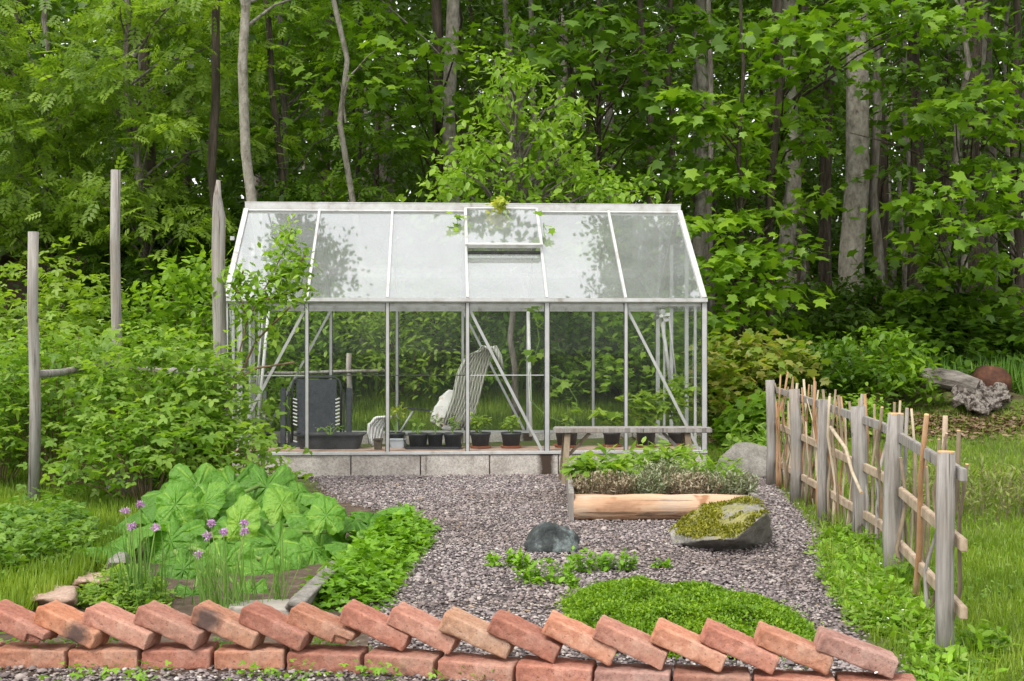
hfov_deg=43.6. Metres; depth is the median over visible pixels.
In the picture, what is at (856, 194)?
tree
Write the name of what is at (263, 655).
brick
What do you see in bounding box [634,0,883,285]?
tree
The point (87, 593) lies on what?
border herbs
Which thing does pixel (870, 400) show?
shrub
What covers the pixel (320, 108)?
thin tree
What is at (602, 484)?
lavender
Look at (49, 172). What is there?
tree
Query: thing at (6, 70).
tree
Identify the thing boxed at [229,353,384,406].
rail fence
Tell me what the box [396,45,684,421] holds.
tree
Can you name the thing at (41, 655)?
brick
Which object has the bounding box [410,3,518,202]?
tree
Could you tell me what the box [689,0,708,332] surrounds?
tree
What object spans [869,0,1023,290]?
tree
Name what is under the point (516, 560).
weed clump
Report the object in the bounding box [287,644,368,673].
brick
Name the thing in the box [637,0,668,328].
tree
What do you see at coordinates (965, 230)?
tree
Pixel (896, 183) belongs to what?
tree
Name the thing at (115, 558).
grey stone
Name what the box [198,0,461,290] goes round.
tree
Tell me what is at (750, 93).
tree
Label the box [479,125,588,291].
tree
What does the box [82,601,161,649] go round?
brick
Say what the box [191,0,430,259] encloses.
tree
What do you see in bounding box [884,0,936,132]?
thin tree
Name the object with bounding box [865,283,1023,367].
shrub
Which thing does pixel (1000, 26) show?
tree
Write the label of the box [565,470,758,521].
raised bed
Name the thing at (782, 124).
tree
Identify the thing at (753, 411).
shrub
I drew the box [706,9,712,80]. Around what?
thin tree
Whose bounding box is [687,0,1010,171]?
tree
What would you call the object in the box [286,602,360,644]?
brick
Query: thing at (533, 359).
climbing vine
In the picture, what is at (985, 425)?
leaf litter
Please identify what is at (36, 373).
rail fence
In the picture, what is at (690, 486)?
lavender
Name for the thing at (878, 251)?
tree
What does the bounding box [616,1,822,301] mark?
tree
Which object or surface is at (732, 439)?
tall weed
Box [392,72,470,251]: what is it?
tree
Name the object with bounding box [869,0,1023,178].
tree
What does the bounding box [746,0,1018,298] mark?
tree
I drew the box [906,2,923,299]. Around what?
tree
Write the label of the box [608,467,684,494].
lavender
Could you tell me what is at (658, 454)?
herb plant
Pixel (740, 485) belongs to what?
lavender
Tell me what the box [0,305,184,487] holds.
berry bush
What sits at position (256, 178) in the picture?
tree
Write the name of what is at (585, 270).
thin tree
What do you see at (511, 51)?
thin tree
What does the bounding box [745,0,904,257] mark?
tree
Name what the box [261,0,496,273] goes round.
tree
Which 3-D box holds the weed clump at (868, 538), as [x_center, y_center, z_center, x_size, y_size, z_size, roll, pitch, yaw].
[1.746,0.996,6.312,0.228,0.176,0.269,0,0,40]
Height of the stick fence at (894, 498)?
0.892 m
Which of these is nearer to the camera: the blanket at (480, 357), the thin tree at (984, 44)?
the blanket at (480, 357)
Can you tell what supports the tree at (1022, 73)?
on the ground at (906, 398)
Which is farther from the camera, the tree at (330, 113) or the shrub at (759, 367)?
the tree at (330, 113)
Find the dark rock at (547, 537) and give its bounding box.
[524,522,579,553]
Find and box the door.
[237,252,251,441]
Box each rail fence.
[27,169,231,502]
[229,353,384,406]
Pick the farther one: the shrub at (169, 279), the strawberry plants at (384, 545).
the shrub at (169, 279)
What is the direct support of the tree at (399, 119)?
on the ground at (906, 398)
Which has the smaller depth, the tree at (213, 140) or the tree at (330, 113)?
the tree at (213, 140)
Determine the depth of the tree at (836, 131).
30.00 m
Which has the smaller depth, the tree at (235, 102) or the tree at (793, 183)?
the tree at (793, 183)
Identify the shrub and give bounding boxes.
[0,217,96,319]
[0,236,176,462]
[55,185,286,365]
[77,239,303,441]
[106,462,166,495]
[185,250,375,410]
[229,172,398,358]
[295,251,518,402]
[416,249,637,398]
[525,279,723,405]
[611,333,745,405]
[665,327,836,422]
[697,386,836,448]
[717,272,892,355]
[748,331,921,419]
[791,322,953,408]
[794,265,930,346]
[809,382,920,438]
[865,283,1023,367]
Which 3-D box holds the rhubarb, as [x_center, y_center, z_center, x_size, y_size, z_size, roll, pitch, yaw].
[-1.343,0.974,6.397,1.595,0.529,2.184,0,0,0]
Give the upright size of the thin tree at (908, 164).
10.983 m
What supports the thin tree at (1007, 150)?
on the ground at (906, 398)
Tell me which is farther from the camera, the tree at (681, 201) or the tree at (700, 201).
the tree at (681, 201)
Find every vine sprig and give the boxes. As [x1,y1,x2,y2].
[445,210,472,233]
[485,195,512,221]
[533,210,555,236]
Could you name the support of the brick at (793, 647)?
on the brick at (784, 675)
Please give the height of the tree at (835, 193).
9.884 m
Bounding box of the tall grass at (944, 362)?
[79,336,1023,432]
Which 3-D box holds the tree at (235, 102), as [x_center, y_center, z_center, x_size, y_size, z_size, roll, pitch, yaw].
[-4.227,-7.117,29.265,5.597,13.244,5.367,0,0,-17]
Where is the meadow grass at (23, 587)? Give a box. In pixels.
[0,377,729,610]
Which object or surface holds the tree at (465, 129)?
on the ground at (906, 398)
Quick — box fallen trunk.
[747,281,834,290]
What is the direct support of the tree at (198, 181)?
on the ground at (906, 398)
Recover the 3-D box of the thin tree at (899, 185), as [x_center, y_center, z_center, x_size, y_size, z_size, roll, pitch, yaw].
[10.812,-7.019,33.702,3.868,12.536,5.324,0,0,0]
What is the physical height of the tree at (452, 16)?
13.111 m
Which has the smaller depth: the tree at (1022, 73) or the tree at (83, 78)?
the tree at (1022, 73)
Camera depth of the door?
11.36 m
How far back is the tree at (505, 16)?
18.47 m
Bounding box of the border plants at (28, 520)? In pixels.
[0,487,115,580]
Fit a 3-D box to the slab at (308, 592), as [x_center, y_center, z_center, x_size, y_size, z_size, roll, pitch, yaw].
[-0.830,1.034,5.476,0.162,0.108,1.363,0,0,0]
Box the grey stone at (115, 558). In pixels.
[105,551,129,571]
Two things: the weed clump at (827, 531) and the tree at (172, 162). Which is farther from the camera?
the tree at (172, 162)
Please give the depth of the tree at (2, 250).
21.57 m
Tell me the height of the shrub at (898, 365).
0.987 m
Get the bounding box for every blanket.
[367,416,392,445]
[444,345,503,428]
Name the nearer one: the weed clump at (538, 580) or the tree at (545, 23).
the weed clump at (538, 580)
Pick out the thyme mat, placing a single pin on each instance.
(711, 600)
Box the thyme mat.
[546,574,823,662]
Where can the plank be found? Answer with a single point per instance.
(491, 448)
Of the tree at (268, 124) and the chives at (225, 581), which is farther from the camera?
the tree at (268, 124)
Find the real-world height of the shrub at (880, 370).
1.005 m
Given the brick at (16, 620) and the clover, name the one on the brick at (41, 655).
the brick at (16, 620)
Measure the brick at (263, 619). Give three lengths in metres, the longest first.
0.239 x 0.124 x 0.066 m
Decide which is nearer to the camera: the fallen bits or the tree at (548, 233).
the fallen bits
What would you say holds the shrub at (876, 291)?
on the ground at (906, 398)
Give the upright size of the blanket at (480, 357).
0.706 m
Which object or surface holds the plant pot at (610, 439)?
on the plank
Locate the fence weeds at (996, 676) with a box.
[806,497,1013,680]
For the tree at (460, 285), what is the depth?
35.41 m
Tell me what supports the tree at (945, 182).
on the ground at (906, 398)
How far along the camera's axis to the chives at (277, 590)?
5.18 m
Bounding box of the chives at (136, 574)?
[92,500,196,607]
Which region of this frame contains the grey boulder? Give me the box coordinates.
[715,442,784,477]
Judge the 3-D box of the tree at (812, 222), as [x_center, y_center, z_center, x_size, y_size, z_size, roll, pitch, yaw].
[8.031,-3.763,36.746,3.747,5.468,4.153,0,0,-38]
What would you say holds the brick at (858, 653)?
on the brick at (853, 676)
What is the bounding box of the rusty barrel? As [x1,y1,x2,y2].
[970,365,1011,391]
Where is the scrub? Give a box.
[0,44,1023,298]
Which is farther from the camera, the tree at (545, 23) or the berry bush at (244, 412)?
the tree at (545, 23)
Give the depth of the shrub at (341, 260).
15.42 m
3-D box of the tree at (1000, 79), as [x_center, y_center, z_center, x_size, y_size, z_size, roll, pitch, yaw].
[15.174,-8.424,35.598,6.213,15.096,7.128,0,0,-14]
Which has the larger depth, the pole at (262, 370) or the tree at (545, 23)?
the tree at (545, 23)
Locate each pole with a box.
[254,316,263,408]
[257,311,269,414]
[527,311,531,436]
[661,322,671,382]
[668,317,676,377]
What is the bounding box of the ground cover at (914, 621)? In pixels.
[803,529,994,680]
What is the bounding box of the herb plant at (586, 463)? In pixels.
[560,443,648,490]
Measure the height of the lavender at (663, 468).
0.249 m
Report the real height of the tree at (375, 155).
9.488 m
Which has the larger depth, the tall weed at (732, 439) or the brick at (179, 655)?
the tall weed at (732, 439)
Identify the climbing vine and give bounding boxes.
[522,306,583,425]
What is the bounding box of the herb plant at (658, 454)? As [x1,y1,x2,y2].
[621,436,701,473]
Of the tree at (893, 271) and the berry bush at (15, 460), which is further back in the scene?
the tree at (893, 271)
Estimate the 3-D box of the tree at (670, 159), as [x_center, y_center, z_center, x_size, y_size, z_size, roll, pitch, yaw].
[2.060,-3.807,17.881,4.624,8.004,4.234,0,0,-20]
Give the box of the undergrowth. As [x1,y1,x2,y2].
[1,283,1021,393]
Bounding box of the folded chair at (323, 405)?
[280,376,351,446]
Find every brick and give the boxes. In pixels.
[0,599,58,643]
[0,641,75,668]
[33,600,109,648]
[68,642,143,669]
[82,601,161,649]
[133,600,210,649]
[141,641,218,669]
[190,600,265,649]
[214,642,290,669]
[238,600,313,650]
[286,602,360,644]
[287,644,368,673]
[339,599,411,650]
[364,646,444,678]
[386,601,460,653]
[437,652,521,680]
[438,606,514,658]
[487,609,562,662]
[516,655,596,680]
[542,610,616,665]
[592,614,668,669]
[594,662,672,680]
[650,618,726,672]
[673,664,750,680]
[700,618,779,674]
[752,668,834,680]
[754,620,833,674]
[813,626,898,678]
[835,671,915,680]
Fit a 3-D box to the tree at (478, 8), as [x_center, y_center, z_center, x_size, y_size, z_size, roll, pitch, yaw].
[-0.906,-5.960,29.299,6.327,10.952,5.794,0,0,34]
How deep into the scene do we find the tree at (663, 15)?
19.47 m
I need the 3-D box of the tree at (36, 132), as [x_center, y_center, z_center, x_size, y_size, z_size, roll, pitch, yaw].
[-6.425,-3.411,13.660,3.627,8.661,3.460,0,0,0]
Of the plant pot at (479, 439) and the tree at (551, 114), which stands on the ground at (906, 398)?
the tree at (551, 114)
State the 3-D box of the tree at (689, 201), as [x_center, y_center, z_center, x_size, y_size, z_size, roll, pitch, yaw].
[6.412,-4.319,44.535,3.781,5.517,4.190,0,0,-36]
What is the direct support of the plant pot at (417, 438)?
on the seed tray
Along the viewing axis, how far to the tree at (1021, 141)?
17.62 m
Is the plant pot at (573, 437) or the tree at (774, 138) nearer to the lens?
the plant pot at (573, 437)
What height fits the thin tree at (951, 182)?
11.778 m
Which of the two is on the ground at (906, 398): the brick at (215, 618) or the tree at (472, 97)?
the tree at (472, 97)
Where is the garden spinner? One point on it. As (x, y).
(662, 311)
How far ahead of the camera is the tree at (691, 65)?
47.65 m
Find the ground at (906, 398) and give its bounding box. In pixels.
[2,274,1023,680]
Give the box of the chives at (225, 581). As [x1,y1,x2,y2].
[178,518,279,608]
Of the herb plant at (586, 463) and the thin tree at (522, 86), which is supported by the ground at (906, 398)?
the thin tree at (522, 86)
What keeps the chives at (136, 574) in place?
on the soil bed at (186, 608)
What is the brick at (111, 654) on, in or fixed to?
on the soil bed at (186, 608)
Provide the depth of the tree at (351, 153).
49.09 m
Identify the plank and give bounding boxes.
[236,445,696,455]
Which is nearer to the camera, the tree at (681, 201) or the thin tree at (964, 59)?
the thin tree at (964, 59)
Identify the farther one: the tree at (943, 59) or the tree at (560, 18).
the tree at (943, 59)
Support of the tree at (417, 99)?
on the ground at (906, 398)
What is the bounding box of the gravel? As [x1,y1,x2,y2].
[0,474,910,680]
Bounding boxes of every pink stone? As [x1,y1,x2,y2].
[24,585,80,606]
[71,572,109,588]
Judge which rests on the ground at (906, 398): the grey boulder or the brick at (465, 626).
the grey boulder
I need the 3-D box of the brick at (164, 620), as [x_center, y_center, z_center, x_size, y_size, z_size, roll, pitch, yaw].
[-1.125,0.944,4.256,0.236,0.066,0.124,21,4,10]
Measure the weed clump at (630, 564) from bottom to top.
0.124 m
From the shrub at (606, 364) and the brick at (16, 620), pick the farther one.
the shrub at (606, 364)
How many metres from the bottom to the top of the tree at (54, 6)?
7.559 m
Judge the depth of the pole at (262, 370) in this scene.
10.79 m
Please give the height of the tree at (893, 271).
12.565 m
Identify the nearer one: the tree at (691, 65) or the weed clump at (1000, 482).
the weed clump at (1000, 482)
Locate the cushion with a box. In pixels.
[430,390,475,430]
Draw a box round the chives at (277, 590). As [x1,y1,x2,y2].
[263,519,305,600]
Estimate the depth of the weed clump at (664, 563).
6.01 m
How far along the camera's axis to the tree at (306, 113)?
31.81 m
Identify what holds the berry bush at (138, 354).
on the ground at (906, 398)
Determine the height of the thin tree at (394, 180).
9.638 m
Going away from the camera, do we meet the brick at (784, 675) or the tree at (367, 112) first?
the brick at (784, 675)
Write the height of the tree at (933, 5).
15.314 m
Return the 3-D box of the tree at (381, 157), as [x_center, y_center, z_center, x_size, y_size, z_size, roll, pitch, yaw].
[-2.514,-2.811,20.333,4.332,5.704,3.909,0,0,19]
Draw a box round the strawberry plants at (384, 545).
[294,502,441,611]
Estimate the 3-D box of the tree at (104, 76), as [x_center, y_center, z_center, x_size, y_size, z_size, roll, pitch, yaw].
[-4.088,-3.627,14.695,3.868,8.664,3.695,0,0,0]
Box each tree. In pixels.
[0,0,25,254]
[0,0,69,236]
[0,0,84,226]
[0,0,144,235]
[0,0,185,347]
[0,0,320,362]
[0,0,399,274]
[0,4,120,324]
[1,0,125,261]
[4,0,50,122]
[14,0,332,287]
[31,0,163,180]
[31,1,224,185]
[37,0,224,181]
[70,0,196,190]
[103,0,202,177]
[105,70,236,202]
[123,0,314,179]
[150,1,366,213]
[151,1,403,224]
[163,10,355,233]
[176,15,315,199]
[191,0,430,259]
[191,6,364,192]
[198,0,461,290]
[201,0,219,363]
[203,0,445,297]
[209,214,322,424]
[236,0,366,395]
[237,0,470,326]
[245,0,529,312]
[250,0,443,271]
[257,0,544,297]
[258,0,551,342]
[260,0,446,367]
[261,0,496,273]
[263,0,290,332]
[284,0,641,334]
[297,3,403,201]
[299,5,313,279]
[301,52,416,255]
[308,4,432,294]
[314,0,607,297]
[319,2,322,129]
[348,0,567,293]
[348,0,575,341]
[392,17,469,233]
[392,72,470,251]
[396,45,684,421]
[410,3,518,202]
[413,0,593,271]
[442,6,548,296]
[456,0,584,169]
[457,0,727,297]
[458,0,719,312]
[465,0,803,345]
[469,0,643,294]
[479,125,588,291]
[484,0,731,297]
[488,0,823,324]
[497,1,512,315]
[502,0,514,313]
[502,1,688,296]
[518,17,524,178]
[526,0,644,202]
[528,0,543,333]
[548,0,824,302]
[556,1,679,284]
[571,0,833,316]
[573,3,692,295]
[579,4,588,296]
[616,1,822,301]
[633,0,758,168]
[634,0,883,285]
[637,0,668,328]
[637,0,866,349]
[647,131,758,285]
[666,149,735,281]
[681,0,946,304]
[682,0,869,235]
[686,0,892,281]
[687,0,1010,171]
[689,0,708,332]
[706,0,714,331]
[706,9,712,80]
[720,2,898,268]
[736,56,834,238]
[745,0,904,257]
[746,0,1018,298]
[746,124,842,293]
[764,0,783,353]
[766,0,1023,300]
[776,0,801,329]
[796,1,805,312]
[812,0,1022,290]
[817,0,835,313]
[828,0,1023,330]
[831,8,952,284]
[832,0,953,289]
[838,6,869,339]
[841,0,1023,330]
[868,21,885,314]
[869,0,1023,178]
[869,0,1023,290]
[882,0,1023,206]
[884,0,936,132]
[887,0,1023,212]
[896,0,1023,129]
[897,10,904,288]
[902,0,909,304]
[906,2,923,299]
[917,1,954,9]
[924,7,1005,210]
[937,0,1023,93]
[944,24,960,290]
[961,0,966,73]
[962,0,987,290]
[981,19,1020,174]
[985,26,1023,155]
[1002,1,1014,295]
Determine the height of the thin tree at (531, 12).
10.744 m
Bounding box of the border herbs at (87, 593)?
[75,561,183,612]
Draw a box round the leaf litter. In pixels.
[590,390,1023,447]
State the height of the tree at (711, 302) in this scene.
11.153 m
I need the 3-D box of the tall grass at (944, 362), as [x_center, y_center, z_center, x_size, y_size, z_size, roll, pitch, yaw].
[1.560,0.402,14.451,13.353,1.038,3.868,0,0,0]
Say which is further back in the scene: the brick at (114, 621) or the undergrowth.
the undergrowth
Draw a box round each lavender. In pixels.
[569,465,638,494]
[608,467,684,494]
[628,453,707,493]
[662,466,727,494]
[698,468,759,495]
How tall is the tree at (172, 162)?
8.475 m
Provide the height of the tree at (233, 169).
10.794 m
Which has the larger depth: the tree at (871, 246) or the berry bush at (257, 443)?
the tree at (871, 246)
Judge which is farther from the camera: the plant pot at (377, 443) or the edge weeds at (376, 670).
the plant pot at (377, 443)
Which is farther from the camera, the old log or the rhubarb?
the old log
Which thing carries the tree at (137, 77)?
on the ground at (906, 398)
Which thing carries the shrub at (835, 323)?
on the ground at (906, 398)
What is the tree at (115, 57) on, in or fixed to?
on the ground at (906, 398)
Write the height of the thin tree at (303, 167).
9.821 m
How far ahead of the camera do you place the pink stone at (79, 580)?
5.40 m
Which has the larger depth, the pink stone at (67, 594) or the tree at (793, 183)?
the tree at (793, 183)
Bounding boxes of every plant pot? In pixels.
[253,409,272,446]
[373,438,382,449]
[390,402,407,437]
[403,418,427,446]
[427,411,443,446]
[443,414,462,446]
[470,412,491,448]
[499,414,525,448]
[554,413,576,447]
[588,407,623,446]
[614,389,672,447]
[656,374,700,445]
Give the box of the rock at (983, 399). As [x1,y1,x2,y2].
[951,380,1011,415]
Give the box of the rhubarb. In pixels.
[70,462,412,596]
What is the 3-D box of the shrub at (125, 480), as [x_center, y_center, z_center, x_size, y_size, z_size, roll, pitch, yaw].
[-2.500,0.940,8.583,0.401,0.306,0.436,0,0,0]
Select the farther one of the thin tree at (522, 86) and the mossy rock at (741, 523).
the thin tree at (522, 86)
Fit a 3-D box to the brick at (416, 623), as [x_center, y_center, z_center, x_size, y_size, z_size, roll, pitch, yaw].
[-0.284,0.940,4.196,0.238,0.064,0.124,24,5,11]
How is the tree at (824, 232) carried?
on the ground at (906, 398)
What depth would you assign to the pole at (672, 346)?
11.05 m
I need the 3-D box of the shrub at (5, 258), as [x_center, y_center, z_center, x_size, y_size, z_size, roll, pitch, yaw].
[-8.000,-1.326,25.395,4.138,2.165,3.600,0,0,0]
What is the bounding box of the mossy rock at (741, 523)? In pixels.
[669,495,772,550]
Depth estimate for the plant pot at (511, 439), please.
10.29 m
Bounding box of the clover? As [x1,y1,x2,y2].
[714,453,1023,678]
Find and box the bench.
[553,426,711,483]
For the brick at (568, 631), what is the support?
on the brick at (613, 671)
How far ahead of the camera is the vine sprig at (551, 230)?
10.79 m
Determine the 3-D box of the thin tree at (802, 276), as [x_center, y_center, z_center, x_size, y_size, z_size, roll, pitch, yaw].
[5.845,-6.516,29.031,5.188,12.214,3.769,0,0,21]
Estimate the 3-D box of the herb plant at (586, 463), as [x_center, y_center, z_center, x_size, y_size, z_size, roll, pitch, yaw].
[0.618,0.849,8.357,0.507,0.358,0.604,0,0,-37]
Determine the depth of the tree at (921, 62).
45.11 m
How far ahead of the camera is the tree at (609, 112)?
29.59 m
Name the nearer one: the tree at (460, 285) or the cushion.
the cushion
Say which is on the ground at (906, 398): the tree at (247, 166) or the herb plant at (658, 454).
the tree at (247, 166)
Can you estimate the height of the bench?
0.424 m
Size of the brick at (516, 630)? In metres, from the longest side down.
0.240 x 0.124 x 0.065 m
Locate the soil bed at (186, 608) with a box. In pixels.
[0,490,377,675]
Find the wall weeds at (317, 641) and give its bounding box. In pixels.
[0,632,355,649]
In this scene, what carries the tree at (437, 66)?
on the ground at (906, 398)
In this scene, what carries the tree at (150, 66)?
on the ground at (906, 398)
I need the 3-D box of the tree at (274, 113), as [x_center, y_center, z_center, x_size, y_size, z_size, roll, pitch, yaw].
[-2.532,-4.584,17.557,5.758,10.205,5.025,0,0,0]
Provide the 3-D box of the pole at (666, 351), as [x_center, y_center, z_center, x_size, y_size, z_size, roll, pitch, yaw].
[1.321,0.112,10.950,0.031,0.545,0.148,0,0,-31]
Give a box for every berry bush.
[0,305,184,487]
[0,337,79,485]
[15,385,257,505]
[44,319,290,481]
[124,347,289,473]
[152,399,316,490]
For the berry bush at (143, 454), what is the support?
on the soil bed at (186, 608)
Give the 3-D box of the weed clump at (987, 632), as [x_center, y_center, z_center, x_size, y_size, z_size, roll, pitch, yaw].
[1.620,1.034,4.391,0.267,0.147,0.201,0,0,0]
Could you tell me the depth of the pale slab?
5.09 m
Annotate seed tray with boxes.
[404,445,461,448]
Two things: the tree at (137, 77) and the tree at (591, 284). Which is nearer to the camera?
the tree at (591, 284)
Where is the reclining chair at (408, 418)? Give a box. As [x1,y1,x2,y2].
[398,406,470,435]
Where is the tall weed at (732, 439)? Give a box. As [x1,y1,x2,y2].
[716,414,785,460]
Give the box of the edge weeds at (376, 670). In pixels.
[0,659,835,680]
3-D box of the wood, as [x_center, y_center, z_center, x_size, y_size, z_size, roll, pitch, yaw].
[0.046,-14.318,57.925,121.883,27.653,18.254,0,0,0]
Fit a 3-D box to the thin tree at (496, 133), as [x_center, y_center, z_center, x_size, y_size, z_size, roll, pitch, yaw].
[-0.203,-5.755,32.940,3.106,10.067,4.276,0,0,-32]
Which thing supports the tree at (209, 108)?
on the ground at (906, 398)
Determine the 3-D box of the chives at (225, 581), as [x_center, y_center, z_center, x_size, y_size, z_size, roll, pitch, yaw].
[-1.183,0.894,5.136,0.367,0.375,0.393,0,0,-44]
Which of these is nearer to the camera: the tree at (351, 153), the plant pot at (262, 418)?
the plant pot at (262, 418)
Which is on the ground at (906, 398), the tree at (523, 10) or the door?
the tree at (523, 10)
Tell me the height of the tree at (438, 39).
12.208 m
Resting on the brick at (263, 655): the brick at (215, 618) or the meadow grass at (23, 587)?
the brick at (215, 618)
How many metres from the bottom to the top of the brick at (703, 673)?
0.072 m
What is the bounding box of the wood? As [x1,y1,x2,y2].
[0,0,1022,286]
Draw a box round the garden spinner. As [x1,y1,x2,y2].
[652,309,669,323]
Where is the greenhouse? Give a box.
[226,202,707,476]
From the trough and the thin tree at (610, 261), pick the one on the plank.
the trough
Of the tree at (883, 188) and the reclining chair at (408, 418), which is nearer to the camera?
the reclining chair at (408, 418)
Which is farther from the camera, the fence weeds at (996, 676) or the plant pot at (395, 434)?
the plant pot at (395, 434)
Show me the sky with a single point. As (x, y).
(193, 179)
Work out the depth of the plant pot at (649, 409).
10.37 m
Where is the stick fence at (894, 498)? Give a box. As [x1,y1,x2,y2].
[766,372,968,652]
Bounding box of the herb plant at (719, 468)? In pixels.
[678,449,744,492]
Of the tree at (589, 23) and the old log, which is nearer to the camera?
the old log
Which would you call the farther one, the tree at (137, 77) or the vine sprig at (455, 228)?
the tree at (137, 77)
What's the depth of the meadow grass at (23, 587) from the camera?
9.56 m
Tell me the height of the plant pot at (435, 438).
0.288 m
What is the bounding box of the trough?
[293,422,366,448]
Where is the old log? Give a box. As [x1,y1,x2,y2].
[917,368,979,393]
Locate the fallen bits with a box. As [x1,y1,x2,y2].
[338,475,844,627]
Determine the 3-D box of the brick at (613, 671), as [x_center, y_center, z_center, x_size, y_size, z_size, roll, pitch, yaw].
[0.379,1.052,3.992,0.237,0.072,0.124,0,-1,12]
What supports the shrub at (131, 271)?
on the ground at (906, 398)
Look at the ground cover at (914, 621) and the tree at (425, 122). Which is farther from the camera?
the tree at (425, 122)
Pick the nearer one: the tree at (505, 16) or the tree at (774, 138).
the tree at (774, 138)
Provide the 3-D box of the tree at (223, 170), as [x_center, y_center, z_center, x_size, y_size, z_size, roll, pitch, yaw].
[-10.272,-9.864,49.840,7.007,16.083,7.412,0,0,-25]
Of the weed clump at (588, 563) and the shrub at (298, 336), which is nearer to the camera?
the weed clump at (588, 563)
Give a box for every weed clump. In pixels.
[482,547,533,570]
[513,567,545,585]
[526,553,576,583]
[553,572,580,588]
[564,545,612,572]
[590,548,638,571]
[650,557,673,569]
[817,520,851,538]
[834,526,882,554]
[846,452,1023,523]
[875,553,934,591]
[954,619,1020,657]
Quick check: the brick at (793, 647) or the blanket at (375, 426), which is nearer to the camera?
the brick at (793, 647)
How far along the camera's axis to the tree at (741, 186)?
14.22 m
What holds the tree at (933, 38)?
on the ground at (906, 398)
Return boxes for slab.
[229,599,289,614]
[285,561,337,610]
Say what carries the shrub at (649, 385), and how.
on the ground at (906, 398)
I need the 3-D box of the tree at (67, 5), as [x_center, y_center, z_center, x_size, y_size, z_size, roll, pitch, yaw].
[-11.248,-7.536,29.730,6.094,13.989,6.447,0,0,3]
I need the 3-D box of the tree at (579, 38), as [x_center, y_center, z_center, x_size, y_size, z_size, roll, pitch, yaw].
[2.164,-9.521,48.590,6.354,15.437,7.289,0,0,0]
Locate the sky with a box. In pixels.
[31,1,1018,268]
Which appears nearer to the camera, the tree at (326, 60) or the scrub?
the tree at (326, 60)
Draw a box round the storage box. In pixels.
[390,438,405,447]
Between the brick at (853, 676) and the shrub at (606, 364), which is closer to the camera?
the brick at (853, 676)
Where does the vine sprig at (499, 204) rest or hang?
on the greenhouse
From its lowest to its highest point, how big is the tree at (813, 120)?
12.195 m
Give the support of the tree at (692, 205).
on the ground at (906, 398)
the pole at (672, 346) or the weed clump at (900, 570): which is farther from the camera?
the pole at (672, 346)
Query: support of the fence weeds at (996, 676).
on the ground at (906, 398)
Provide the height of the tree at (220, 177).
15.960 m
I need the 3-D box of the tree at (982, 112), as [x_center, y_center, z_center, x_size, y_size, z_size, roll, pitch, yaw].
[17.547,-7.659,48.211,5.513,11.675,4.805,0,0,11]
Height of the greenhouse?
2.305 m
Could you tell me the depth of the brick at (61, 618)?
4.22 m
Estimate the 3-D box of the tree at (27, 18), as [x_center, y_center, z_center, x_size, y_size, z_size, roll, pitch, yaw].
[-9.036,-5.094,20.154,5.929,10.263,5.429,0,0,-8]
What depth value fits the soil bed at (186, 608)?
5.34 m
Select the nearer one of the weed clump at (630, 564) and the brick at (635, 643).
the brick at (635, 643)
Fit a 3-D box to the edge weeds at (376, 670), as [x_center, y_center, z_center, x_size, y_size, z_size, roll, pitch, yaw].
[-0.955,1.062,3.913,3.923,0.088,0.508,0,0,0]
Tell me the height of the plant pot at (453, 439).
0.265 m
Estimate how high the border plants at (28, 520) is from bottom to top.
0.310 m
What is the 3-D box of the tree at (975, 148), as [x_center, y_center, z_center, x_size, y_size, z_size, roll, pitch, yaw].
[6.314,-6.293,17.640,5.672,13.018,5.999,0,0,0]
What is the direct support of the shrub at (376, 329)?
on the ground at (906, 398)
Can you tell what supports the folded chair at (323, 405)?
on the floor
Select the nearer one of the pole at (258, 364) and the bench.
the bench
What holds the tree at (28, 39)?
on the ground at (906, 398)

